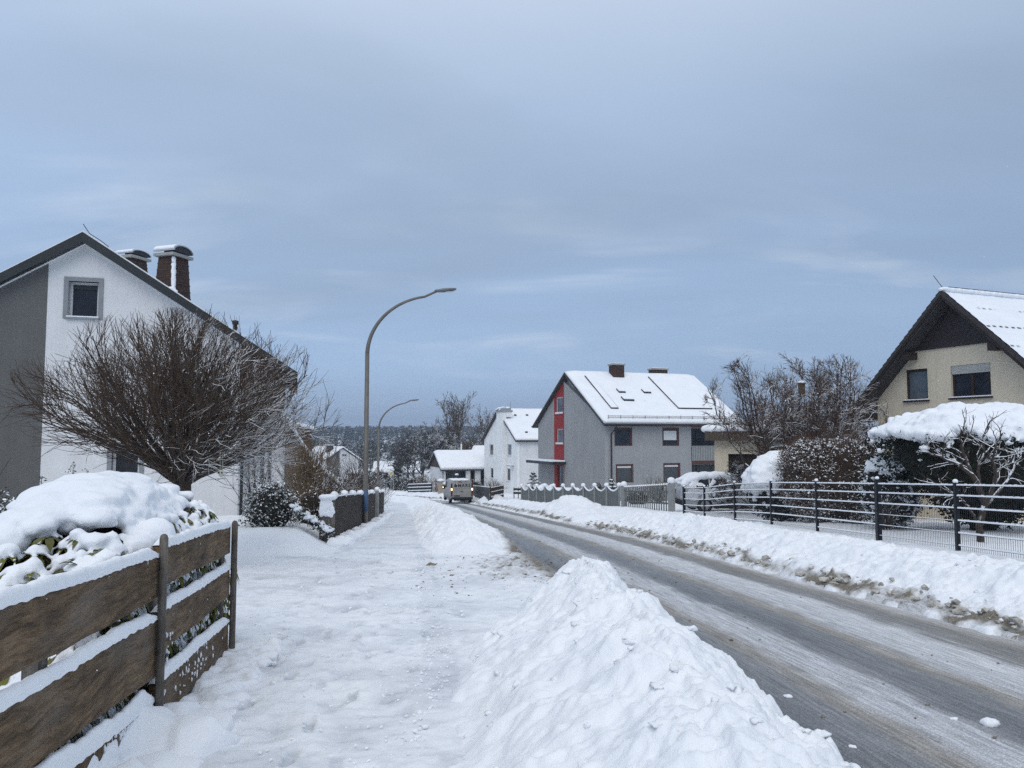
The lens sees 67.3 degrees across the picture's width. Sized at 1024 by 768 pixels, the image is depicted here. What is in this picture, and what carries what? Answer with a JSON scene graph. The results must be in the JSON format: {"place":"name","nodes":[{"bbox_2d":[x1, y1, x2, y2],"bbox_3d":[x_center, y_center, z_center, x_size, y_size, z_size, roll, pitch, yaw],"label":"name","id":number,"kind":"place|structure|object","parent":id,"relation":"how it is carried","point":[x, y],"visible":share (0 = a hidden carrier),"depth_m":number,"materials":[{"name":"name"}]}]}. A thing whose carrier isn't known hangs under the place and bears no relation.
{"place":"outdoors","nodes":[
{"label":"outdoors","id":0,"kind":"place"},
{"bbox_2d":[0,224,297,515],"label":"white house","id":1,"kind":"structure","parent":0,"point":[51,297],"depth_m":23.84,"materials":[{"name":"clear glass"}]},
{"bbox_2d":[63,276,103,319],"bbox_3d":[-13.378,-2.661,24.057,1.110,1.319,0.350,1,-4,-16],"label":"window","id":2,"kind":"structure","parent":1,"relation":"in","point":[86,299],"depth_m":24.10,"materials":[{"name":"black glass"}]},
{"bbox_2d":[107,447,143,473],"bbox_3d":[-12.079,2.476,24.072,1.049,1.140,0.350,1,-4,-16],"label":"window","id":3,"kind":"structure","parent":1,"relation":"in","point":[113,466],"depth_m":24.14,"materials":[{"name":"black glass"}]},
{"bbox_2d":[260,446,263,481],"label":"window","id":4,"kind":"structure","parent":1,"relation":"in","point":[261,476],"depth_m":26.38,"materials":[{"name":"grey glass"}]},
{"bbox_2d":[268,445,271,480],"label":"window","id":5,"kind":"structure","parent":1,"relation":"in","point":[268,445],"depth_m":26.45,"materials":[{"name":"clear glass"}]},
{"bbox_2d":[225,555,327,642],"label":"driveway","id":6,"kind":"structure","parent":0,"point":[258,576],"depth_m":11.42,"materials":[{"name":"snow"}]},
{"bbox_2d":[198,501,553,767],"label":"sidewalk","id":7,"kind":"structure","parent":0,"point":[483,609],"depth_m":6.88,"materials":[{"name":"snow"}]},
{"bbox_2d":[87,638,281,767],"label":"snow drift","id":8,"kind":"object","parent":7,"relation":"on","point":[193,728],"visible":0.69,"depth_m":4.53,"materials":[{"name":"snow"}]},
{"bbox_2d":[326,511,393,546],"bbox_3d":[-4.898,4.978,27.292,0.738,1.629,20.218,0,-4,-6],"label":"snow drift","id":9,"kind":"object","parent":7,"relation":"on","point":[350,537],"visible":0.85,"depth_m":20.36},
{"bbox_2d":[289,502,334,538],"bbox_3d":[-4.663,3.161,17.855,1.090,0.843,0.652,0,-4,0],"label":"conifer bough","id":10,"kind":"object","parent":9,"relation":"on","point":[314,521],"visible":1,"depth_m":17.73,"materials":[{"name":"green plant"}]},
{"bbox_2d":[197,550,546,767],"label":"snow crumbs","id":11,"kind":"object","parent":7,"relation":"on","point":[383,696],"visible":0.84,"depth_m":6.87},
{"bbox_2d":[363,288,455,522],"bbox_3d":[-3.317,0.813,25.041,2.962,8.054,0.278,1,-4,-10],"label":"street lamp","id":12,"kind":"object","parent":7,"relation":"on","point":[366,442],"visible":0.96,"depth_m":24.76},
{"bbox_2d":[448,555,860,767],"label":"snow pile","id":13,"kind":"object","parent":7,"relation":"on","point":[584,662],"visible":0.98,"depth_m":4.08,"materials":[{"name":"snow"}]},
{"bbox_2d":[0,0,1023,434],"label":"sky","id":14,"kind":"structure","parent":0,"point":[595,184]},
{"bbox_2d":[217,436,1023,561],"bbox_3d":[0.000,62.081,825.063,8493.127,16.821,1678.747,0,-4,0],"label":"ground","id":15,"kind":"structure","parent":0,"point":[298,540],"depth_m":16.87,"materials":[{"name":"snow"}]},
{"bbox_2d":[0,458,17,512],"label":"juniper bush","id":16,"kind":"object","parent":15,"relation":"on","point":[2,508],"visible":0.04,"depth_m":9.51,"materials":[{"name":"green plant"}]},
{"bbox_2d":[0,520,237,767],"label":"plank fence","id":17,"kind":"object","parent":15,"relation":"on","point":[45,709],"visible":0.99,"depth_m":3.91,"materials":[{"name":"wood"}]},
{"bbox_2d":[0,470,239,758],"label":"rhododendron","id":18,"kind":"object","parent":15,"relation":"on","point":[66,523],"visible":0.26,"depth_m":4.87,"materials":[{"name":"green plant"}]},
{"bbox_2d":[0,305,342,512],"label":"bare tree","id":19,"kind":"object","parent":15,"relation":"on","point":[186,407],"visible":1,"depth_m":12.78,"materials":[{"name":"brown plant"}]},
{"bbox_2d":[217,462,224,476],"bbox_3d":[-4.737,1.311,12.538,0.112,0.416,0.107,0,-4,0],"label":"hanging ornament","id":20,"kind":"object","parent":19,"relation":"hanging from","point":[221,473],"visible":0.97,"depth_m":12.50,"materials":[{"name":"metal"}]},
{"bbox_2d":[199,451,280,523],"bbox_3d":[-6.718,2.562,19.310,1.623,2.180,1.390,-1,-4,12],"label":"evergreen shrub","id":21,"kind":"object","parent":15,"relation":"on","point":[254,483],"visible":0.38,"depth_m":19.24,"materials":[{"name":"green plant"}]},
{"bbox_2d":[238,474,304,527],"bbox_3d":[-5.723,2.773,18.250,1.603,1.478,1.475,2,-4,-28],"label":"evergreen shrub","id":22,"kind":"object","parent":15,"relation":"on","point":[269,506],"visible":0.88,"depth_m":17.97,"materials":[{"name":"green plant"}]},
{"bbox_2d":[258,431,351,516],"bbox_3d":[-5.817,2.471,21.326,2.533,2.891,2.962,2,-4,-25],"label":"hydrangea shrub","id":23,"kind":"object","parent":15,"relation":"on","point":[310,474],"visible":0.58,"depth_m":21.10,"materials":[{"name":"plant"}]},
{"bbox_2d":[288,473,333,525],"bbox_3d":[-5.106,3.037,19.745,1.548,1.480,1.587,0,-4,0],"label":"hydrangea shrub","id":24,"kind":"object","parent":15,"relation":"on","point":[310,501],"visible":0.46,"depth_m":19.57,"materials":[{"name":"plant"}]},
{"bbox_2d":[284,413,339,502],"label":"tan house","id":25,"kind":"structure","parent":15,"relation":"on","point":[302,436],"depth_m":34.98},
{"bbox_2d":[312,444,362,476],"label":"village house","id":26,"kind":"structure","parent":15,"relation":"on","point":[343,450],"depth_m":166.82,"materials":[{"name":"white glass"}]},
{"bbox_2d":[317,466,358,494],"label":"garden bush","id":27,"kind":"object","parent":15,"relation":"on","point":[338,487],"visible":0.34,"depth_m":28.77,"materials":[{"name":"brown wood"}]},
{"bbox_2d":[319,487,384,542],"bbox_3d":[-5.152,4.477,27.278,0.460,2.648,18.976,0,-4,-5],"label":"fence","id":28,"kind":"object","parent":15,"relation":"on","point":[342,512],"visible":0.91,"depth_m":20.25,"materials":[{"name":"stone"}]},
{"bbox_2d":[329,461,377,493],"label":"garden bush","id":29,"kind":"object","parent":15,"relation":"on","point":[353,481],"visible":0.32,"depth_m":30.80,"materials":[{"name":"brown wood"}]},
{"bbox_2d":[324,436,403,494],"bbox_3d":[-7.724,4.274,37.604,4.698,3.776,4.786,0,-4,0],"label":"garden bush","id":30,"kind":"object","parent":15,"relation":"on","point":[360,474],"visible":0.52,"depth_m":37.72,"materials":[{"name":"brown wood"}]},
{"bbox_2d":[351,472,386,488],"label":"roadside bush","id":31,"kind":"object","parent":15,"relation":"on","point":[370,476],"visible":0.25,"depth_m":107.01,"materials":[{"name":"brown plant"}]},
{"bbox_2d":[361,478,398,506],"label":"garden bush","id":32,"kind":"object","parent":15,"relation":"on","point":[369,485],"visible":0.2,"depth_m":43.74,"materials":[{"name":"brown plant"}]},
{"bbox_2d":[368,469,392,487],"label":"roadside bush","id":33,"kind":"object","parent":15,"relation":"on","point":[383,474],"visible":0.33,"depth_m":110.94,"materials":[{"name":"grey plant"}]},
{"bbox_2d":[371,461,393,476],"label":"village house","id":34,"kind":"structure","parent":15,"relation":"on","point":[381,466],"depth_m":150.88,"materials":[{"name":"metal"}]},
{"bbox_2d":[386,467,393,490],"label":"signpost","id":35,"kind":"object","parent":15,"relation":"on","point":[393,475],"visible":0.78,"depth_m":100.41,"materials":[{"name":"metal"}]},
{"bbox_2d":[381,474,411,489],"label":"roadside bush","id":36,"kind":"object","parent":15,"relation":"on","point":[397,484],"visible":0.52,"depth_m":102.91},
{"bbox_2d":[310,425,485,468],"bbox_3d":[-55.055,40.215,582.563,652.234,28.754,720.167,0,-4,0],"label":"forest","id":37,"kind":"object","parent":15,"relation":"on","point":[355,435],"visible":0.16,"depth_m":520.72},
{"bbox_2d":[377,399,418,485],"bbox_3d":[-8.264,5.021,55.770,3.006,7.904,0.280,1,-4,-20],"label":"street lamp","id":38,"kind":"object","parent":15,"relation":"on","point":[378,453],"visible":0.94,"depth_m":55.34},
{"bbox_2d":[392,459,403,479],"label":"spruce tree","id":39,"kind":"object","parent":15,"relation":"on","point":[396,471],"visible":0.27,"depth_m":118.94,"materials":[{"name":"green plant"}]},
{"bbox_2d":[387,434,435,478],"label":"bare tree","id":40,"kind":"object","parent":15,"relation":"on","point":[404,457],"visible":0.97,"depth_m":110.57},
{"bbox_2d":[402,461,421,477],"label":"village house","id":41,"kind":"structure","parent":15,"relation":"on","point":[416,473],"depth_m":157.28,"materials":[{"name":"metal"}]},
{"bbox_2d":[399,472,429,490],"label":"roadside bush","id":42,"kind":"object","parent":15,"relation":"on","point":[410,481],"visible":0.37,"depth_m":97.11,"materials":[{"name":"grey plant"}]},
{"bbox_2d":[408,483,431,491],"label":"rail fence","id":43,"kind":"object","parent":15,"relation":"on","point":[411,488],"visible":0.85,"depth_m":84.33,"materials":[{"name":"wood"}]},
{"bbox_2d":[391,420,460,474],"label":"bare tree","id":44,"kind":"object","parent":15,"relation":"on","point":[438,439],"visible":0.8,"depth_m":112.08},
{"bbox_2d":[415,471,437,489],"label":"garden shrub","id":45,"kind":"object","parent":15,"relation":"on","point":[423,476],"visible":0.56,"depth_m":95.25,"materials":[{"name":"grey wood"}]},
{"bbox_2d":[430,479,437,491],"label":"garden shrub","id":46,"kind":"object","parent":15,"relation":"on","point":[435,488],"visible":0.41,"depth_m":91.34,"materials":[{"name":"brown wood"}]},
{"bbox_2d":[437,479,443,493],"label":"gate pillar","id":47,"kind":"structure","parent":15,"relation":"on","point":[440,484],"depth_m":79.20,"materials":[{"name":"grey concrete"}]},
{"bbox_2d":[426,443,455,459],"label":"bare tree","id":48,"kind":"object","parent":15,"relation":"on","point":[429,456],"visible":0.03,"depth_m":112.74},
{"bbox_2d":[419,428,463,475],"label":"bare tree","id":49,"kind":"object","parent":15,"relation":"on","point":[451,440],"visible":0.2,"depth_m":116.42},
{"bbox_2d":[385,491,506,504],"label":"snow bank","id":50,"kind":"structure","parent":15,"relation":"on","point":[440,496],"depth_m":78.39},
{"bbox_2d":[384,495,521,555],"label":"snow bank","id":51,"kind":"structure","parent":15,"relation":"on","point":[440,528],"depth_m":17.76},
{"bbox_2d":[427,444,483,489],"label":"bungalow","id":52,"kind":"object","parent":15,"relation":"on","point":[445,465],"visible":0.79,"depth_m":101.53,"materials":[{"name":"metal"}]},
{"bbox_2d":[446,471,459,479],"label":"window","id":53,"kind":"structure","parent":52,"relation":"in","point":[449,474],"depth_m":101.03,"materials":[{"name":"glass"}]},
{"bbox_2d":[460,471,464,477],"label":"window","id":54,"kind":"structure","parent":52,"relation":"in","point":[462,473],"depth_m":101.53,"materials":[{"name":"glass"}]},
{"bbox_2d":[481,471,483,485],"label":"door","id":55,"kind":"structure","parent":52,"relation":"in","point":[482,472],"depth_m":102.42,"materials":[{"name":"glass"}]},
{"bbox_2d":[436,391,477,441],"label":"bare tree","id":56,"kind":"object","parent":15,"relation":"on","point":[462,412],"visible":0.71,"depth_m":122.85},
{"bbox_2d":[435,392,493,446],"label":"bare tree","id":57,"kind":"object","parent":15,"relation":"on","point":[456,418],"visible":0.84,"depth_m":121.99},
{"bbox_2d":[456,439,480,449],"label":"bare tree","id":58,"kind":"object","parent":15,"relation":"on","point":[466,445],"visible":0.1,"depth_m":110.97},
{"bbox_2d":[470,476,482,485],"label":"garden shrub","id":59,"kind":"object","parent":15,"relation":"on","point":[477,482],"visible":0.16,"depth_m":75.28,"materials":[{"name":"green plant"}]},
{"bbox_2d":[465,406,494,444],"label":"bare tree","id":60,"kind":"object","parent":15,"relation":"on","point":[485,424],"visible":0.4,"depth_m":125.63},
{"bbox_2d":[473,485,489,500],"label":"panel fence","id":61,"kind":"object","parent":15,"relation":"on","point":[479,492],"visible":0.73,"depth_m":65.62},
{"bbox_2d":[484,476,508,494],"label":"garden shrub","id":62,"kind":"object","parent":15,"relation":"on","point":[497,483],"visible":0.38,"depth_m":73.32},
{"bbox_2d":[490,485,503,499],"bbox_3d":[-1.238,9.177,63.682,0.139,1.493,3.922,-1,-4,15],"label":"slat fence","id":63,"kind":"object","parent":15,"relation":"on","point":[493,492],"visible":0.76,"depth_m":63.34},
{"bbox_2d":[481,406,541,493],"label":"white house","id":64,"kind":"structure","parent":15,"relation":"on","point":[509,438],"depth_m":91.44,"materials":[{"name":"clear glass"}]},
{"bbox_2d":[489,444,492,455],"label":"window","id":65,"kind":"structure","parent":64,"relation":"in","point":[491,445],"depth_m":97.97,"materials":[{"name":"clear glass"}]},
{"bbox_2d":[506,468,510,481],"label":"window","id":66,"kind":"structure","parent":64,"relation":"in","point":[508,469],"depth_m":91.03,"materials":[{"name":"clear glass"}]},
{"bbox_2d":[506,444,511,455],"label":"window","id":67,"kind":"structure","parent":64,"relation":"in","point":[509,445],"depth_m":90.85,"materials":[{"name":"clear glass"}]},
{"bbox_2d":[513,487,520,498],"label":"rail fence","id":68,"kind":"object","parent":15,"relation":"on","point":[518,492],"visible":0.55,"depth_m":70.99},
{"bbox_2d":[520,472,540,499],"bbox_3d":[1.623,8.076,60.192,2.017,2.483,1.878,0,-4,0],"label":"spruce tree","id":69,"kind":"object","parent":15,"relation":"on","point":[534,479],"visible":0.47,"depth_m":60.05,"materials":[{"name":"green plant"}]},
{"bbox_2d":[534,483,555,489],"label":"round shrub","id":70,"kind":"object","parent":15,"relation":"on","point":[541,487],"visible":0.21,"depth_m":58.19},
{"bbox_2d":[481,495,612,522],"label":"snow bank","id":71,"kind":"structure","parent":15,"relation":"on","point":[570,508],"depth_m":35.05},
{"bbox_2d":[520,483,620,505],"bbox_3d":[3.251,7.148,49.109,0.280,2.606,16.104,1,-4,-19],"label":"scallop fence","id":72,"kind":"object","parent":15,"relation":"on","point":[606,496],"visible":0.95,"depth_m":47.45,"materials":[{"name":"grey paint"}]},
{"bbox_2d":[586,482,605,489],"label":"garden shrub","id":73,"kind":"object","parent":15,"relation":"on","point":[598,487],"visible":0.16,"depth_m":50.62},
{"bbox_2d":[608,477,616,489],"bbox_3d":[6.401,6.951,49.592,1.026,1.892,1.104,3,-5,-36],"label":"dwarf conifer","id":74,"kind":"object","parent":15,"relation":"on","point":[611,483],"visible":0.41,"depth_m":49.57,"materials":[{"name":"green plant"}]},
{"bbox_2d":[526,363,742,500],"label":"grey house","id":75,"kind":"structure","parent":15,"relation":"on","point":[600,427],"depth_m":61.36,"materials":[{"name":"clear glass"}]},
{"bbox_2d":[555,397,562,413],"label":"window","id":76,"kind":"structure","parent":75,"relation":"in","point":[559,399],"depth_m":66.09,"materials":[{"name":"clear glass"}]},
{"bbox_2d":[556,429,562,443],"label":"window","id":77,"kind":"structure","parent":75,"relation":"in","point":[559,431],"depth_m":65.93,"materials":[{"name":"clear glass"}]},
{"bbox_2d":[558,465,563,486],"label":"door","id":78,"kind":"structure","parent":75,"relation":"in","point":[560,467],"depth_m":65.57,"materials":[{"name":"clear glass"}]},
{"bbox_2d":[614,428,631,445],"bbox_3d":[8.428,4.008,58.461,1.508,1.383,0.175,1,-4,-20],"label":"window","id":79,"kind":"structure","parent":75,"relation":"in","point":[622,436],"depth_m":58.52,"materials":[{"name":"clear glass"}]},
{"bbox_2d":[616,464,633,482],"bbox_3d":[8.503,6.773,58.300,1.487,1.395,0.175,1,-4,-20],"label":"window","id":80,"kind":"structure","parent":75,"relation":"in","point":[624,472],"depth_m":58.34,"materials":[{"name":"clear glass"}]},
{"bbox_2d":[662,428,678,445],"bbox_3d":[12.320,4.106,59.875,1.482,1.416,0.175,1,-4,-20],"label":"window","id":81,"kind":"structure","parent":75,"relation":"in","point":[670,436],"depth_m":59.92,"materials":[{"name":"clear glass"}]},
{"bbox_2d":[663,463,679,481],"bbox_3d":[12.376,6.885,59.707,1.506,1.489,0.175,1,-4,-20],"label":"window","id":82,"kind":"structure","parent":75,"relation":"in","point":[669,469],"depth_m":59.74,"materials":[{"name":"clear glass"}]},
{"bbox_2d":[691,429,713,459],"bbox_3d":[15.562,4.907,62.564,3.959,2.490,0.070,1,-4,-20],"label":"balcony door","id":83,"kind":"structure","parent":75,"relation":"in","point":[697,436],"depth_m":62.46,"materials":[{"name":"glass"}]},
{"bbox_2d":[692,465,714,472],"bbox_3d":[15.562,8.072,62.349,3.959,2.946,0.070,1,-4,-20],"label":"terrace door","id":84,"kind":"structure","parent":75,"relation":"in","point":[695,468],"depth_m":62.40,"materials":[{"name":"glass"}]},
{"bbox_2d":[620,489,653,504],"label":"garden shrub","id":85,"kind":"object","parent":15,"relation":"on","point":[638,497],"visible":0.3,"depth_m":47.32,"materials":[{"name":"brown plant"}]},
{"bbox_2d":[620,477,674,511],"bbox_3d":[6.442,5.437,37.219,0.347,2.285,8.701,0,-4,-6],"label":"picket fence","id":86,"kind":"object","parent":15,"relation":"on","point":[670,492],"visible":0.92,"depth_m":36.03,"materials":[{"name":"grey paint"}]},
{"bbox_2d":[642,472,674,501],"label":"garden shrub","id":87,"kind":"object","parent":15,"relation":"on","point":[657,489],"visible":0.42,"depth_m":49.60,"materials":[{"name":"brown wood"}]},
{"bbox_2d":[675,471,751,511],"bbox_3d":[9.465,4.648,33.367,4.629,1.703,1.978,0,-4,-4],"label":"parked car","id":88,"kind":"object","parent":15,"relation":"on","point":[697,479],"visible":0.4,"depth_m":32.54,"materials":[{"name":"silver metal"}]},
{"bbox_2d":[709,459,753,513],"bbox_3d":[9.392,4.205,30.824,2.981,2.375,1.959,0,-4,0],"label":"twiggy shrub","id":89,"kind":"object","parent":15,"relation":"on","point":[735,472],"visible":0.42,"depth_m":30.93,"materials":[{"name":"brown plant"}]},
{"bbox_2d":[701,351,833,466],"bbox_3d":[9.848,1.979,29.356,4.567,6.566,4.582,3,-5,-42],"label":"fruit tree","id":90,"kind":"object","parent":15,"relation":"on","point":[751,423],"visible":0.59,"depth_m":29.14,"materials":[{"name":"brown plant"}]},
{"bbox_2d":[797,381,805,393],"bbox_3d":[10.902,0.116,28.950,0.296,0.488,0.265,0,-4,0],"label":"nest box","id":91,"kind":"object","parent":90,"relation":"attached to","point":[801,384],"visible":0.97,"depth_m":28.86,"materials":[{"name":"brown wood"}]},
{"bbox_2d":[740,450,802,521],"bbox_3d":[8.670,3.373,24.884,2.528,2.488,2.470,0,-4,0],"label":"clipped evergreen","id":92,"kind":"object","parent":15,"relation":"on","point":[760,468],"visible":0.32,"depth_m":24.24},
{"bbox_2d":[745,357,854,450],"bbox_3d":[12.388,2.230,32.928,4.592,6.788,4.546,0,-4,0],"label":"fruit tree","id":93,"kind":"object","parent":15,"relation":"on","point":[782,377],"visible":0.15,"depth_m":32.40,"materials":[{"name":"brown plant"}]},
{"bbox_2d":[585,511,1023,642],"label":"snow bank","id":94,"kind":"structure","parent":15,"relation":"on","point":[984,594],"depth_m":11.33,"materials":[{"name":"snow"}]},
{"bbox_2d":[770,429,885,523],"bbox_3d":[9.300,2.708,22.520,3.249,2.876,2.912,0,-4,0],"label":"beech hedge","id":95,"kind":"object","parent":15,"relation":"on","point":[831,459],"visible":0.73,"depth_m":21.64,"materials":[{"name":"brown plant"}]},
{"bbox_2d":[776,352,891,446],"bbox_3d":[11.750,1.963,28.062,3.984,6.301,3.782,0,-4,0],"label":"fruit tree","id":96,"kind":"object","parent":15,"relation":"on","point":[848,422],"visible":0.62,"depth_m":27.36,"materials":[{"name":"brown plant"}]},
{"bbox_2d":[682,476,1023,557],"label":"fence","id":97,"kind":"object","parent":15,"relation":"on","point":[810,513],"visible":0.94,"depth_m":15.53,"materials":[{"name":"metal"}]},
{"bbox_2d":[855,488,906,529],"bbox_3d":[9.061,3.016,18.826,1.066,1.171,0.909,-4,-5,45],"label":"thin shrub","id":98,"kind":"object","parent":15,"relation":"on","point":[886,517],"visible":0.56,"depth_m":18.69,"materials":[{"name":"brown plant"}]},
{"bbox_2d":[854,455,928,528],"bbox_3d":[9.565,2.760,19.469,1.673,1.980,1.571,-2,-4,25],"label":"clipped evergreen","id":99,"kind":"object","parent":15,"relation":"on","point":[870,468],"visible":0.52,"depth_m":19.08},
{"bbox_2d":[851,277,1023,521],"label":"cream house","id":100,"kind":"structure","parent":15,"relation":"on","point":[965,345],"depth_m":27.14,"materials":[{"name":"paint"}]},
{"bbox_2d":[903,368,929,401],"bbox_3d":[15.005,0.057,28.489,0.260,1.212,1.092,2,-4,-22],"label":"window","id":101,"kind":"structure","parent":100,"relation":"in","point":[917,380],"depth_m":28.55,"materials":[{"name":"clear glass"}]},
{"bbox_2d":[948,363,992,399],"bbox_3d":[15.815,-0.082,26.490,0.260,1.185,1.602,2,-4,-22],"label":"window","id":102,"kind":"structure","parent":100,"relation":"in","point":[973,381],"depth_m":26.50,"materials":[{"name":"black glass"}]},
{"bbox_2d":[855,401,1023,530],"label":"yew tree","id":103,"kind":"object","parent":15,"relation":"on","point":[907,432],"visible":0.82,"depth_m":17.31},
{"bbox_2d":[913,407,1023,542],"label":"crooked tree","id":104,"kind":"object","parent":15,"relation":"on","point":[967,469],"visible":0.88,"depth_m":15.18,"materials":[{"name":"brown plant"}]},
{"bbox_2d":[432,500,1023,767],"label":"road","id":105,"kind":"structure","parent":0,"point":[835,657],"depth_m":7.22,"materials":[{"name":"asphalt"}]},
{"bbox_2d":[442,478,472,502],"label":"delivery van","id":106,"kind":"object","parent":105,"relation":"on","point":[458,489],"visible":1,"depth_m":65.58,"materials":[{"name":"silver metal"}]},
{"bbox_2d":[392,534,999,738],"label":"slush crumbs","id":107,"kind":"object","parent":105,"relation":"on","point":[926,704],"visible":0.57,"depth_m":11.86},
{"bbox_2d":[783,694,792,698],"bbox_3d":[2.047,2.316,5.701,0.068,0.035,0.062,0,-4,0],"label":"snow lump","id":108,"kind":"object","parent":105,"relation":"on","point":[788,696],"visible":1,"depth_m":5.69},
{"bbox_2d":[979,717,1000,726],"bbox_3d":[3.152,2.233,5.069,0.126,0.074,0.093,0,-4,0],"label":"snow lump","id":109,"kind":"object","parent":105,"relation":"on","point":[988,722],"visible":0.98,"depth_m":5.04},
{"bbox_2d":[701,424,860,508],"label":"garage","id":110,"kind":"structure","parent":0,"point":[723,454],"depth_m":36.65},
{"bbox_2d":[728,454,756,508],"bbox_3d":[11.253,4.745,36.635,1.768,2.805,0.085,-1,-4,15],"label":"garage door","id":111,"kind":"structure","parent":110,"relation":"in","point":[748,458],"depth_m":36.73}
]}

